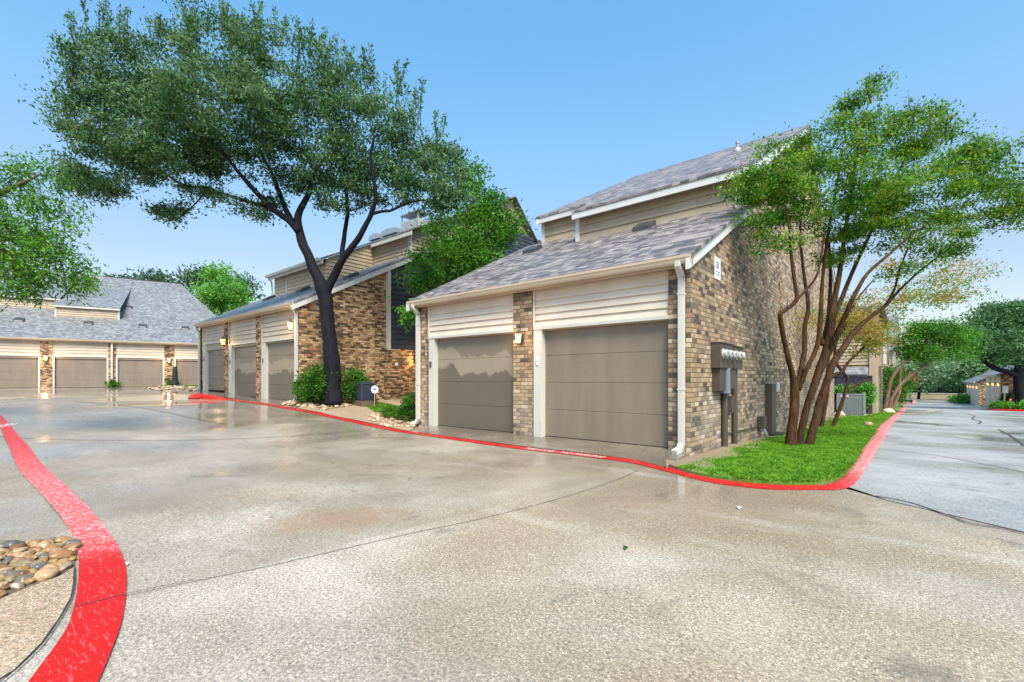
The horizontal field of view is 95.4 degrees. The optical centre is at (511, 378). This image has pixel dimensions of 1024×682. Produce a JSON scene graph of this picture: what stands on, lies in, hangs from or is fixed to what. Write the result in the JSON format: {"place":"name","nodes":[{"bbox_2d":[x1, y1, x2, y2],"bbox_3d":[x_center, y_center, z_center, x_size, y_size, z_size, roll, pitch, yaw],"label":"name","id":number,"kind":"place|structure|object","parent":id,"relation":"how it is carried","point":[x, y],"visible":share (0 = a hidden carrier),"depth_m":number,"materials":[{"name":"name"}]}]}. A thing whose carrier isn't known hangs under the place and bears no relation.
{"place":"outdoors","nodes":[
{"label":"outdoors","id":0,"kind":"place"},
{"bbox_2d":[0,567,73,677],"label":"walkway","id":1,"kind":"structure","parent":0,"point":[29,616],"depth_m":2.45,"materials":[{"name":"concrete"}]},
{"bbox_2d":[0,566,74,681],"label":"pavement joint","id":2,"kind":"object","parent":1,"relation":"on","point":[51,630],"visible":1,"depth_m":2.31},
{"bbox_2d":[298,399,416,430],"bbox_3d":[-2.505,1.024,15.914,6.915,0.365,7.752,0,0,40],"label":"planting bed","id":3,"kind":"object","parent":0,"point":[355,412],"visible":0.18,"depth_m":14.12,"materials":[{"name":"soil"}]},
{"bbox_2d":[14,0,480,404],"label":"leaning oak","id":4,"kind":"object","parent":3,"relation":"on","point":[154,109],"visible":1,"depth_m":14.76,"materials":[{"name":"green plant"}]},
{"bbox_2d":[286,360,342,404],"bbox_3d":[-6.538,0.186,15.530,1.754,1.689,1.533,0,0,-11],"label":"round shrub","id":5,"kind":"object","parent":3,"relation":"on","point":[309,386],"visible":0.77,"depth_m":15.21,"materials":[{"name":"green plant"}]},
{"bbox_2d":[340,362,369,404],"bbox_3d":[-5.514,0.224,16.262,1.142,1.610,1.289,0,0,40],"label":"round shrub","id":6,"kind":"object","parent":3,"relation":"on","point":[347,386],"visible":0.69,"depth_m":16.12,"materials":[{"name":"green plant"}]},
{"bbox_2d":[353,381,377,406],"bbox_3d":[-5.094,0.567,16.165,0.600,0.940,0.630,0,0,-44],"label":"air conditioner","id":7,"kind":"object","parent":3,"relation":"on","point":[364,396],"visible":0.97,"depth_m":15.96,"materials":[{"name":"metal"}]},
{"bbox_2d":[371,385,378,405],"bbox_3d":[-4.646,0.639,15.760,0.280,0.820,0.026,0,0,14],"label":"yard sign","id":8,"kind":"object","parent":3,"relation":"on","point":[374,389],"visible":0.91,"depth_m":15.75,"materials":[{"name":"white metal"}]},
{"bbox_2d":[380,404,404,419],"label":"ground shrub","id":9,"kind":"object","parent":3,"relation":"on","point":[392,412],"visible":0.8,"depth_m":12.53,"materials":[{"name":"green plant"}]},
{"bbox_2d":[396,390,415,421],"bbox_3d":[-2.553,0.765,12.338,1.008,0.963,0.888,0,0,40],"label":"clipped shrub","id":10,"kind":"object","parent":3,"relation":"on","point":[408,409],"visible":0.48,"depth_m":12.20,"materials":[{"name":"green plant"}]},
{"bbox_2d":[387,152,536,332],"bbox_3d":[-2.316,-4.016,18.480,4.617,9.931,7.396,0,0,40],"label":"gap tree","id":11,"kind":"object","parent":3,"relation":"on","point":[471,248],"visible":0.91,"depth_m":18.42,"materials":[{"name":"green plant"}]},
{"bbox_2d":[366,401,398,412],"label":"grass","id":12,"kind":"structure","parent":0,"point":[375,408],"depth_m":15.68,"materials":[{"name":"green plant"}]},
{"bbox_2d":[0,387,1023,681],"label":"pavement","id":13,"kind":"structure","parent":0,"point":[700,581],"depth_m":3.20,"materials":[{"name":"concrete"}]},
{"bbox_2d":[1,546,76,597],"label":"soil bed","id":14,"kind":"object","parent":13,"relation":"on","point":[9,591],"visible":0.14,"depth_m":2.82,"materials":[{"name":"soil"},{"name":"stone"}]},
{"bbox_2d":[0,589,6,597],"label":"river rock","id":15,"kind":"object","parent":14,"relation":"on","point":[3,593],"visible":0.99,"depth_m":2.66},
{"bbox_2d":[0,584,9,589],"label":"river rock","id":16,"kind":"object","parent":14,"relation":"on","point":[5,587],"visible":0.67,"depth_m":2.74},
{"bbox_2d":[0,567,13,570],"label":"river rock","id":17,"kind":"object","parent":14,"relation":"on","point":[8,568],"visible":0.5,"depth_m":2.98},
{"bbox_2d":[2,557,13,563],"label":"river rock","id":18,"kind":"object","parent":14,"relation":"on","point":[7,560],"visible":0.48,"depth_m":3.12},
{"bbox_2d":[3,573,20,582],"bbox_3d":[-3.086,1.233,2.868,0.075,0.054,0.096,0,4,-32],"label":"river rock","id":19,"kind":"object","parent":14,"relation":"on","point":[10,578],"visible":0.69,"depth_m":2.85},
{"bbox_2d":[1,540,25,548],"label":"river rock","id":20,"kind":"object","parent":14,"relation":"on","point":[9,544],"visible":0.49,"depth_m":3.39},
{"bbox_2d":[5,570,21,574],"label":"river rock","id":21,"kind":"object","parent":14,"relation":"on","point":[9,572],"visible":0.42,"depth_m":2.92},
{"bbox_2d":[9,581,25,589],"bbox_3d":[-2.942,1.237,2.769,0.082,0.058,0.071,14,-14,-25],"label":"river rock","id":22,"kind":"object","parent":14,"relation":"on","point":[17,585],"visible":0.9,"depth_m":2.75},
{"bbox_2d":[9,543,25,550],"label":"river rock","id":23,"kind":"object","parent":14,"relation":"on","point":[15,546],"visible":0.55,"depth_m":3.36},
{"bbox_2d":[9,557,25,563],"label":"river rock","id":24,"kind":"object","parent":14,"relation":"on","point":[15,559],"visible":0.38,"depth_m":3.11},
{"bbox_2d":[12,547,28,551],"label":"river rock","id":25,"kind":"object","parent":14,"relation":"on","point":[22,549],"visible":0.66,"depth_m":3.31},
{"bbox_2d":[8,559,36,568],"bbox_3d":[-3.221,1.231,3.071,0.145,0.079,0.098,-2,-13,-11],"label":"river rock","id":26,"kind":"object","parent":14,"relation":"on","point":[21,562],"visible":0.66,"depth_m":3.05,"materials":[{"name":"stone"}]},
{"bbox_2d":[14,565,30,570],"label":"river rock","id":27,"kind":"object","parent":14,"relation":"on","point":[24,567],"visible":0.56,"depth_m":3.00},
{"bbox_2d":[13,573,34,582],"bbox_3d":[-2.999,1.234,2.864,0.117,0.061,0.102,-11,8,32],"label":"river rock","id":28,"kind":"object","parent":14,"relation":"on","point":[22,578],"visible":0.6,"depth_m":2.84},
{"bbox_2d":[15,550,35,558],"bbox_3d":[-3.372,1.231,3.220,0.089,0.062,0.134,-11,9,-19],"label":"river rock","id":29,"kind":"object","parent":14,"relation":"on","point":[27,554],"visible":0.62,"depth_m":3.21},
{"bbox_2d":[24,578,35,584],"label":"river rock","id":30,"kind":"object","parent":14,"relation":"on","point":[29,580],"visible":0.88,"depth_m":2.82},
{"bbox_2d":[28,546,43,552],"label":"river rock","id":31,"kind":"object","parent":14,"relation":"on","point":[37,549],"visible":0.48,"depth_m":3.29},
{"bbox_2d":[31,562,48,569],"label":"river rock","id":32,"kind":"object","parent":14,"relation":"on","point":[39,565],"visible":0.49,"depth_m":3.02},
{"bbox_2d":[37,552,49,558],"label":"river rock","id":33,"kind":"object","parent":14,"relation":"on","point":[41,555],"visible":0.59,"depth_m":3.20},
{"bbox_2d":[36,539,53,546],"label":"river rock","id":34,"kind":"object","parent":14,"relation":"on","point":[43,543],"visible":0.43,"depth_m":3.39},
{"bbox_2d":[33,567,59,581],"bbox_3d":[-2.921,1.233,2.922,0.122,0.089,0.140,-5,-5,5],"label":"river rock","id":35,"kind":"object","parent":14,"relation":"on","point":[46,573],"visible":0.81,"depth_m":2.89,"materials":[{"name":"stone"}]},
{"bbox_2d":[40,563,58,568],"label":"river rock","id":36,"kind":"object","parent":14,"relation":"on","point":[50,565],"visible":0.45,"depth_m":3.02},
{"bbox_2d":[40,544,61,552],"bbox_3d":[-3.295,1.229,3.328,0.114,0.082,0.071,-5,-13,-46],"label":"river rock","id":37,"kind":"object","parent":14,"relation":"on","point":[47,549],"visible":0.49,"depth_m":3.31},
{"bbox_2d":[48,548,64,553],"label":"river rock","id":38,"kind":"object","parent":14,"relation":"on","point":[53,550],"visible":0.37,"depth_m":3.26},
{"bbox_2d":[53,559,68,565],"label":"river rock","id":39,"kind":"object","parent":14,"relation":"on","point":[60,562],"visible":0.41,"depth_m":3.08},
{"bbox_2d":[49,549,75,559],"bbox_3d":[-3.125,1.229,3.234,0.098,0.082,0.145,4,-9,37],"label":"river rock","id":40,"kind":"object","parent":14,"relation":"on","point":[63,554],"visible":0.72,"depth_m":3.21,"materials":[{"name":"stone"}]},
{"bbox_2d":[54,536,70,542],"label":"river rock","id":41,"kind":"object","parent":14,"relation":"on","point":[60,539],"visible":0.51,"depth_m":3.51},
{"bbox_2d":[58,561,72,570],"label":"river rock","id":42,"kind":"object","parent":14,"relation":"on","point":[65,565],"visible":0.84,"depth_m":3.04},
{"bbox_2d":[62,542,82,548],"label":"river rock","id":43,"kind":"object","parent":14,"relation":"on","point":[77,544],"visible":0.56,"depth_m":3.38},
{"bbox_2d":[64,539,80,544],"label":"river rock","id":44,"kind":"object","parent":14,"relation":"on","point":[68,542],"visible":0.47,"depth_m":3.45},
{"bbox_2d":[0,145,114,311],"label":"elm tree","id":45,"kind":"object","parent":13,"relation":"on","point":[17,264],"visible":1,"depth_m":8.01,"materials":[{"name":"green plant"}]},
{"bbox_2d":[0,415,126,681],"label":"fire lane stripe","id":46,"kind":"object","parent":13,"relation":"on","point":[81,650],"visible":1,"depth_m":2.78,"materials":[{"name":"red paint"}]},
{"bbox_2d":[0,268,215,387],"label":"garage row","id":47,"kind":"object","parent":13,"relation":"on","point":[127,332],"visible":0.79,"depth_m":34.30,"materials":[{"name":"brick"}]},
{"bbox_2d":[0,357,37,387],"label":"garage door","id":48,"kind":"structure","parent":47,"relation":"in","point":[14,372],"depth_m":30.85,"materials":[{"name":"paint"}]},
{"bbox_2d":[55,358,106,387],"bbox_3d":[-30.138,-0.431,32.607,2.700,2.141,0.070,0,0,-34],"label":"garage door","id":49,"kind":"structure","parent":47,"relation":"in","point":[81,373],"depth_m":32.55,"materials":[{"name":"paint"}]},
{"bbox_2d":[118,359,162,386],"bbox_3d":[-27.438,-0.443,34.425,2.610,2.118,0.062,0,0,-34],"label":"garage door","id":50,"kind":"structure","parent":47,"relation":"in","point":[144,375],"depth_m":34.39,"materials":[{"name":"paint"}]},
{"bbox_2d":[176,360,197,386],"bbox_3d":[-24.431,-0.431,36.439,3.070,2.141,0.070,0,0,-34],"label":"garage door","id":51,"kind":"structure","parent":47,"relation":"in","point":[187,370],"depth_m":35.98,"materials":[{"name":"paint"}]},
{"bbox_2d":[104,379,122,386],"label":"bed plant","id":52,"kind":"object","parent":13,"relation":"on","point":[112,382],"visible":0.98,"depth_m":33.10,"materials":[{"name":"green plant"}]},
{"bbox_2d":[69,579,194,607],"bbox_3d":[-2.187,1.239,2.701,0.572,0.001,0.028,0,0,-39],"label":"pavement joint","id":53,"kind":"object","parent":13,"relation":"on","point":[131,592],"visible":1,"depth_m":2.71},
{"bbox_2d":[164,377,178,385],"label":"bed plant","id":54,"kind":"object","parent":13,"relation":"on","point":[168,381],"visible":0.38,"depth_m":34.69,"materials":[{"name":"green plant"}]},
{"bbox_2d":[0,431,347,440],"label":"pavement joint","id":55,"kind":"object","parent":13,"relation":"on","point":[152,440],"visible":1,"depth_m":8.44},
{"bbox_2d":[171,366,178,384],"bbox_3d":[-24.936,-0.141,34.456,0.520,1.520,0.507,0,0,40],"label":"utility post","id":56,"kind":"object","parent":13,"relation":"on","point":[175,377],"visible":0.91,"depth_m":34.33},
{"bbox_2d":[188,393,226,399],"bbox_3d":[-11.148,0.712,17.116,1.554,0.340,0.593,0,0,13],"label":"kerb nose","id":57,"kind":"object","parent":13,"relation":"on","point":[200,396],"visible":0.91,"depth_m":16.97,"materials":[{"name":"paint"}]},
{"bbox_2d":[181,259,258,315],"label":"tree","id":58,"kind":"object","parent":13,"relation":"on","point":[222,298],"visible":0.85,"depth_m":45.20,"materials":[{"name":"green plant"}]},
{"bbox_2d":[213,267,265,302],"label":"background tree","id":59,"kind":"object","parent":13,"relation":"on","point":[250,282],"visible":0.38,"depth_m":57.77,"materials":[{"name":"green plant"}]},
{"bbox_2d":[204,390,297,407],"bbox_3d":[-10.913,0.887,18.179,11.033,0.680,1.498,0,0,40],"label":"garage apron","id":60,"kind":"object","parent":13,"relation":"on","point":[247,398],"visible":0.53,"depth_m":17.28,"materials":[{"name":"concrete"}]},
{"bbox_2d":[194,196,540,401],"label":"garage house","id":61,"kind":"structure","parent":13,"relation":"on","point":[267,347],"depth_m":18.60,"materials":[{"name":"brick"}]},
{"bbox_2d":[208,349,223,390],"bbox_3d":[-13.389,-0.521,21.211,2.380,2.141,0.070,0,0,40],"label":"garage door","id":62,"kind":"structure","parent":61,"relation":"in","point":[215,357],"depth_m":21.28,"materials":[{"name":"paint"}]},
{"bbox_2d":[235,345,255,396],"bbox_3d":[-10.842,-0.331,19.066,2.520,2.141,0.070,0,0,40],"label":"garage door","id":63,"kind":"structure","parent":61,"relation":"in","point":[245,357],"depth_m":19.11,"materials":[{"name":"paint"}]},
{"bbox_2d":[268,341,293,399],"bbox_3d":[-8.303,-0.292,16.927,2.480,2.161,0.070,0,0,40],"label":"garage door","id":64,"kind":"structure","parent":61,"relation":"in","point":[281,355],"depth_m":16.99,"materials":[{"name":"paint"}]},
{"bbox_2d":[196,470,637,580],"bbox_3d":[-0.036,1.250,4.525,5.065,0.001,0.247,0,0,-43],"label":"pavement joint","id":65,"kind":"object","parent":13,"relation":"on","point":[400,535],"visible":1,"depth_m":3.64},
{"bbox_2d":[227,398,669,471],"bbox_3d":[-4.106,0.997,11.976,17.110,0.504,0.789,0,0,40],"label":"fire lane stripe","id":66,"kind":"object","parent":13,"relation":"on","point":[535,449],"visible":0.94,"depth_m":9.08,"materials":[{"name":"red paint"}]},
{"bbox_2d":[525,448,605,457],"bbox_3d":[0.861,1.237,7.802,1.504,0.009,0.150,0,0,36],"label":"road marking","id":67,"kind":"object","parent":66,"relation":"on","point":[570,453],"visible":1,"depth_m":7.70,"materials":[{"name":"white paint"}]},
{"bbox_2d":[419,426,689,466],"bbox_3d":[0.079,1.346,9.095,6.453,0.398,1.234,0,0,40],"label":"garage apron","id":68,"kind":"object","parent":13,"relation":"on","point":[659,456],"visible":0.78,"depth_m":8.42,"materials":[{"name":"concrete"}]},
{"bbox_2d":[669,401,1023,489],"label":"kerb","id":69,"kind":"structure","parent":13,"relation":"on","point":[854,474],"depth_m":5.99,"materials":[{"name":"paint"}]},
{"bbox_2d":[0,0,1023,363],"label":"sky","id":70,"kind":"structure","parent":0,"point":[565,102],"materials":[{"name":"blue"}]},
{"bbox_2d":[666,404,904,484],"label":"lawn","id":71,"kind":"structure","parent":0,"point":[720,452],"depth_m":6.72,"materials":[{"name":"plant"}]},
{"bbox_2d":[836,393,866,415],"bbox_3d":[16.414,1.337,22.502,1.150,1.320,1.120,0,0,40],"label":"air conditioner","id":72,"kind":"object","parent":71,"relation":"on","point":[854,403],"visible":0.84,"depth_m":22.09,"materials":[{"name":"grey metal"}]},
{"bbox_2d":[834,375,872,413],"bbox_3d":[17.062,0.857,23.754,2.150,2.020,0.750,0,0,40],"label":"screen fence","id":73,"kind":"object","parent":71,"relation":"on","point":[855,379],"visible":0.34,"depth_m":23.26,"materials":[{"name":"metal"}]},
{"bbox_2d":[834,381,881,413],"bbox_3d":[17.034,0.960,23.095,2.110,1.784,0.763,0,0,40],"label":"shrub","id":74,"kind":"object","parent":71,"relation":"on","point":[867,388],"visible":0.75,"depth_m":22.78,"materials":[{"name":"green plant"}]},
{"bbox_2d":[708,64,1023,444],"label":"crape myrtle","id":75,"kind":"object","parent":71,"relation":"on","point":[889,197],"visible":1,"depth_m":8.81,"materials":[{"name":"green plant"}]},
{"bbox_2d":[883,408,894,412],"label":"stone","id":76,"kind":"object","parent":71,"relation":"on","point":[891,410],"visible":0.66,"depth_m":24.78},
{"bbox_2d":[882,363,918,406],"bbox_3d":[28.741,0.579,35.847,3.625,3.505,4.056,0,0,14],"label":"tall hedge","id":77,"kind":"object","parent":71,"relation":"on","point":[888,371],"visible":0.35,"depth_m":35.00,"materials":[{"name":"green plant"}]},
{"bbox_2d":[883,363,921,395],"bbox_3d":[30.433,0.571,37.653,4.204,3.627,2.404,0,0,40],"label":"red tip shrub","id":78,"kind":"object","parent":71,"relation":"on","point":[914,376],"visible":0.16,"depth_m":36.70,"materials":[{"name":"brown plant"}]},
{"bbox_2d":[796,249,1011,426],"bbox_3d":[12.161,-1.153,14.614,7.276,5.770,2.969,0,0,-12],"label":"crape myrtle","id":79,"kind":"object","parent":71,"relation":"on","point":[874,327],"visible":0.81,"depth_m":14.29,"materials":[{"name":"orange plant"}]},
{"bbox_2d":[882,315,998,410],"bbox_3d":[24.678,-0.841,27.037,5.064,5.615,4.991,0,0,40],"label":"crape myrtle","id":80,"kind":"object","parent":71,"relation":"on","point":[954,339],"visible":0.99,"depth_m":26.71,"materials":[{"name":"green plant"}]},
{"bbox_2d":[806,410,896,436],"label":"grass","id":81,"kind":"structure","parent":0,"point":[854,421],"depth_m":15.52,"materials":[{"name":"green plant"}]},
{"bbox_2d":[908,398,946,399],"bbox_3d":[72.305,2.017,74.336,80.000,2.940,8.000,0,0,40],"label":"curb","id":82,"kind":"structure","parent":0,"point":[926,399],"depth_m":76.46,"materials":[{"name":"concrete"}]},
{"bbox_2d":[896,357,955,398],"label":"distant tree","id":83,"kind":"object","parent":82,"relation":"on","point":[928,374],"visible":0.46,"depth_m":76.48,"materials":[{"name":"green plant"}]},
{"bbox_2d":[937,351,1002,386],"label":"distant tree","id":84,"kind":"object","parent":82,"relation":"on","point":[960,371],"visible":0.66,"depth_m":71.43,"materials":[{"name":"green plant"}]},
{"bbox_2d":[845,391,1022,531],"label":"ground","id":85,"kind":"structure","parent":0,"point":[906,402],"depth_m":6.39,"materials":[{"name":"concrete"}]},
{"bbox_2d":[97,265,189,289],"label":"background tree","id":86,"kind":"object","parent":85,"relation":"on","point":[161,276],"visible":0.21,"depth_m":61.06,"materials":[{"name":"green plant"}]},
{"bbox_2d":[164,262,233,294],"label":"background tree","id":87,"kind":"object","parent":85,"relation":"on","point":[185,279],"visible":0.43,"depth_m":58.84,"materials":[{"name":"green plant"}]},
{"bbox_2d":[406,124,835,454],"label":"garage house","id":88,"kind":"structure","parent":85,"relation":"on","point":[644,309],"depth_m":9.52,"materials":[{"name":"brick"}]},
{"bbox_2d":[438,334,512,432],"bbox_3d":[-0.837,0.089,10.640,2.520,2.161,0.070,0,0,40],"label":"garage door","id":89,"kind":"structure","parent":88,"relation":"in","point":[477,393],"depth_m":10.58,"materials":[{"name":"paint"}]},
{"bbox_2d":[545,321,667,447],"bbox_3d":[1.664,0.089,8.534,2.560,2.161,0.070,0,0,40],"label":"garage door","id":90,"kind":"structure","parent":88,"relation":"in","point":[616,395],"depth_m":8.42,"materials":[{"name":"paint"}]},
{"bbox_2d":[834,304,888,413],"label":"town house","id":91,"kind":"structure","parent":85,"relation":"on","point":[873,366],"depth_m":23.93,"materials":[{"name":"brick"}]},
{"bbox_2d":[882,315,898,406],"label":"town house","id":92,"kind":"structure","parent":85,"relation":"on","point":[893,360],"depth_m":40.63,"materials":[{"name":"beige"}]},
{"bbox_2d":[905,393,957,398],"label":"boundary wall","id":93,"kind":"structure","parent":85,"relation":"on","point":[932,396],"depth_m":82.75,"materials":[{"name":"beige"}]},
{"bbox_2d":[897,353,967,393],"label":"wood","id":94,"kind":"object","parent":85,"relation":"on","point":[935,391],"visible":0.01,"depth_m":89.45,"materials":[{"name":"green plant"}]},
{"bbox_2d":[910,353,954,392],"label":"distant tree","id":95,"kind":"object","parent":85,"relation":"on","point":[939,389],"visible":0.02,"depth_m":91.74,"materials":[{"name":"green plant"}]},
{"bbox_2d":[913,386,964,392],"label":"distant tree","id":96,"kind":"object","parent":85,"relation":"on","point":[950,390],"visible":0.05,"depth_m":98.34,"materials":[{"name":"green plant"}]},
{"bbox_2d":[935,358,969,393],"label":"distant tree","id":97,"kind":"object","parent":85,"relation":"on","point":[960,387],"visible":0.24,"depth_m":83.84,"materials":[{"name":"green plant"}]},
{"bbox_2d":[945,392,969,402],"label":"roadside bush","id":98,"kind":"object","parent":85,"relation":"on","point":[961,398],"visible":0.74,"depth_m":62.76,"materials":[{"name":"green plant"}]},
{"bbox_2d":[962,367,1001,405],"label":"garage building","id":99,"kind":"structure","parent":85,"relation":"on","point":[976,388],"depth_m":56.51,"materials":[{"name":"brick"}]},
{"bbox_2d":[975,387,977,405],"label":"garage door","id":100,"kind":"structure","parent":99,"relation":"in","point":[976,389],"depth_m":56.51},
{"bbox_2d":[980,365,1013,406],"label":"garage building","id":101,"kind":"structure","parent":85,"relation":"on","point":[996,381],"depth_m":43.95,"materials":[{"name":"brick"}]},
{"bbox_2d":[985,384,988,405],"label":"garage door","id":102,"kind":"structure","parent":101,"relation":"in","point":[986,386],"depth_m":48.92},
{"bbox_2d":[990,384,993,402],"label":"garage door","id":103,"kind":"structure","parent":101,"relation":"in","point":[991,387],"depth_m":46.12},
{"bbox_2d":[995,384,999,400],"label":"garage door","id":104,"kind":"structure","parent":101,"relation":"in","point":[997,388],"depth_m":43.16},
{"bbox_2d":[850,400,1023,531],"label":"road","id":105,"kind":"structure","parent":0,"point":[929,477],"depth_m":7.14,"materials":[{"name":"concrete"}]},
{"bbox_2d":[901,409,971,413],"bbox_3d":[32.132,2.310,33.850,27.406,0.771,2.819,0,0,-33],"label":"road patch","id":106,"kind":"object","parent":105,"relation":"on","point":[933,411],"visible":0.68,"depth_m":30.98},
{"bbox_2d":[879,496,1023,532],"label":"road crack","id":107,"kind":"object","parent":105,"relation":"on","point":[953,516],"visible":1,"depth_m":4.21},
{"bbox_2d":[997,429,1023,445],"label":"road crack","id":108,"kind":"object","parent":105,"relation":"on","point":[1019,442],"visible":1,"depth_m":11.81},
{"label":"verge","id":109,"kind":"structure","parent":0,"visible":0},
{"bbox_2d":[951,296,1023,409],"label":"live oak","id":110,"kind":"object","parent":109,"relation":"on","point":[1006,322],"visible":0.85,"depth_m":37.16,"materials":[{"name":"green plant"}]},
{"bbox_2d":[988,399,1020,409],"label":"ground shrub","id":111,"kind":"object","parent":109,"relation":"on","point":[997,404],"visible":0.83,"depth_m":38.37,"materials":[{"name":"green plant"}]},
{"bbox_2d":[1002,386,1007,400],"bbox_3d":[41.642,1.652,39.311,0.400,2.052,0.080,0,0,11],"label":"street sign","id":112,"kind":"object","parent":109,"relation":"on","point":[1004,389],"visible":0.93,"depth_m":39.30,"materials":[{"name":"white metal"}]},
{"bbox_2d":[996,391,1014,401],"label":"tall hedge","id":113,"kind":"object","parent":109,"relation":"on","point":[1001,398],"visible":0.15,"depth_m":40.91,"materials":[{"name":"green plant"}]},
{"bbox_2d":[1014,399,1023,409],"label":"ground shrub","id":114,"kind":"object","parent":109,"relation":"on","point":[1019,405],"visible":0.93,"depth_m":37.20,"materials":[{"name":"green plant"}]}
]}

